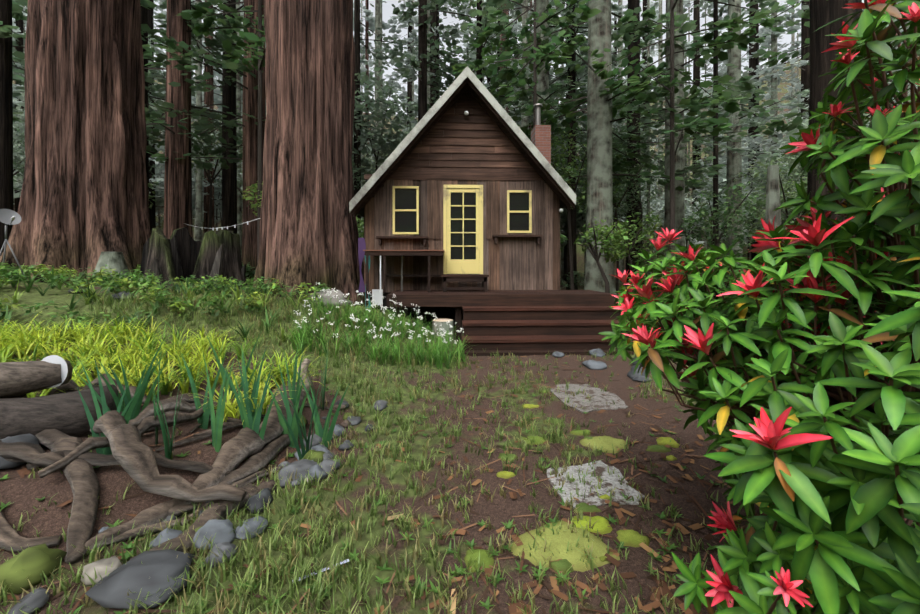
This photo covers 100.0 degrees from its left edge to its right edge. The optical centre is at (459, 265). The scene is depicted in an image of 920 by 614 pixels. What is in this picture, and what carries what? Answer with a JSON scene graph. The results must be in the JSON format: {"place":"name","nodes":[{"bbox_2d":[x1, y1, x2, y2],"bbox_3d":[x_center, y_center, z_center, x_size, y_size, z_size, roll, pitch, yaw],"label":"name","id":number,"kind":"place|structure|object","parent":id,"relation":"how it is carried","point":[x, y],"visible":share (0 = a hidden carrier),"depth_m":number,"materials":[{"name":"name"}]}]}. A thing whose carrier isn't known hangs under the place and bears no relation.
{"place":"outdoors","nodes":[
{"label":"outdoors","id":0,"kind":"place"},
{"bbox_2d":[0,286,753,613],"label":"grass","id":1,"kind":"structure","parent":0,"point":[278,575],"depth_m":2.27,"materials":[{"name":"green plant"}]},
{"bbox_2d":[12,0,863,116],"label":"sky","id":2,"kind":"structure","parent":0,"point":[387,8],"materials":[{"name":"white"}]},
{"bbox_2d":[0,30,903,613],"bbox_3d":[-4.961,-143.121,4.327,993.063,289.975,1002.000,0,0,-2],"label":"ground","id":3,"kind":"structure","parent":0,"point":[20,494],"depth_m":2.61,"materials":[{"name":"brown soil"}]},
{"bbox_2d":[0,209,27,280],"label":"satellite dish","id":4,"kind":"object","parent":3,"relation":"on","point":[9,217],"visible":0.96,"depth_m":7.71,"materials":[{"name":"grey metal"}]},
{"bbox_2d":[0,358,334,563],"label":"driftwood logs","id":5,"kind":"object","parent":3,"relation":"on","point":[55,423],"visible":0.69,"depth_m":2.42,"materials":[{"name":"wood"}]},
{"bbox_2d":[41,355,67,387],"bbox_3d":[-2.944,0.767,2.783,0.220,0.236,0.029,0,0,-2],"label":"garden plate","id":6,"kind":"object","parent":5,"relation":"on","point":[55,359],"visible":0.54,"depth_m":2.79,"materials":[{"name":"white ceramic"}]},
{"bbox_2d":[140,227,248,293],"bbox_3d":[-6.352,-0.058,9.403,2.868,1.834,2.011,0,0,-2],"label":"old stump","id":7,"kind":"object","parent":3,"relation":"on","point":[180,252],"visible":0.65,"depth_m":8.99,"materials":[{"name":"brown wood"}]},
{"bbox_2d":[89,252,453,342],"bbox_3d":[-4.368,0.601,8.113,8.622,1.830,0.884,0,0,14],"label":"stump and chopping block","id":8,"kind":"object","parent":3,"relation":"on","point":[116,261],"visible":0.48,"depth_m":8.80,"materials":[{"name":"grey wood"}]},
{"bbox_2d":[0,285,651,613],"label":"border rocks","id":9,"kind":"object","parent":3,"relation":"on","point":[134,575],"visible":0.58,"depth_m":1.84,"materials":[{"name":"grey stone"}]},
{"bbox_2d":[0,296,766,613],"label":"forest litter","id":10,"kind":"object","parent":3,"relation":"on","point":[664,589],"visible":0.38,"depth_m":2.10,"materials":[{"name":"brown plant"}]},
{"bbox_2d":[0,261,810,459],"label":"bed plants","id":11,"kind":"object","parent":3,"relation":"on","point":[146,364],"visible":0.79,"depth_m":4.30,"materials":[{"name":"green plant"}]},
{"bbox_2d":[0,0,862,328],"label":"tree trunks","id":12,"kind":"object","parent":3,"relation":"on","point":[84,200],"visible":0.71,"depth_m":9.53,"materials":[{"name":"brown plant"}]},
{"bbox_2d":[187,218,259,229],"bbox_3d":[-7.620,-1.338,12.123,8.120,0.545,0.034,0,0,42],"label":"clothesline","id":13,"kind":"object","parent":12,"relation":"attached to","point":[229,226],"visible":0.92,"depth_m":11.03,"materials":[{"name":"grey fabric"}]},
{"bbox_2d":[0,0,919,312],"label":"tree foliage","id":14,"kind":"object","parent":3,"relation":"on","point":[562,114],"visible":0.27,"depth_m":16.63,"materials":[{"name":"green plant"}]},
{"bbox_2d":[14,0,911,292],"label":"trunks","id":15,"kind":"object","parent":3,"relation":"on","point":[200,218],"visible":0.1,"depth_m":34.76,"materials":[{"name":"brown plant"}]},
{"bbox_2d":[13,34,916,312],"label":"understory foliage","id":16,"kind":"object","parent":3,"relation":"on","point":[749,204],"visible":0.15,"depth_m":21.48,"materials":[{"name":"green plant"}]},
{"bbox_2d":[349,66,633,355],"bbox_3d":[0.261,-1.413,10.438,5.460,6.420,8.105,0,0,-2],"label":"cabin","id":17,"kind":"object","parent":3,"relation":"on","point":[463,197],"visible":0.9,"depth_m":8.92,"materials":[{"name":"brown wood"}]},
{"bbox_2d":[547,384,644,507],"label":"stepping stones","id":18,"kind":"object","parent":3,"relation":"on","point":[599,399],"visible":0.6,"depth_m":2.73,"materials":[{"name":"stone"}]},
{"bbox_2d":[464,390,740,601],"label":"moss patches","id":19,"kind":"object","parent":3,"relation":"on","point":[570,558],"visible":0.73,"depth_m":2.09,"materials":[{"name":"green plant"}]},
{"bbox_2d":[598,0,919,613],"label":"pieris shrub","id":20,"kind":"object","parent":3,"relation":"on","point":[853,523],"depth_m":1.19,"materials":[{"name":"green plant"}]}
]}

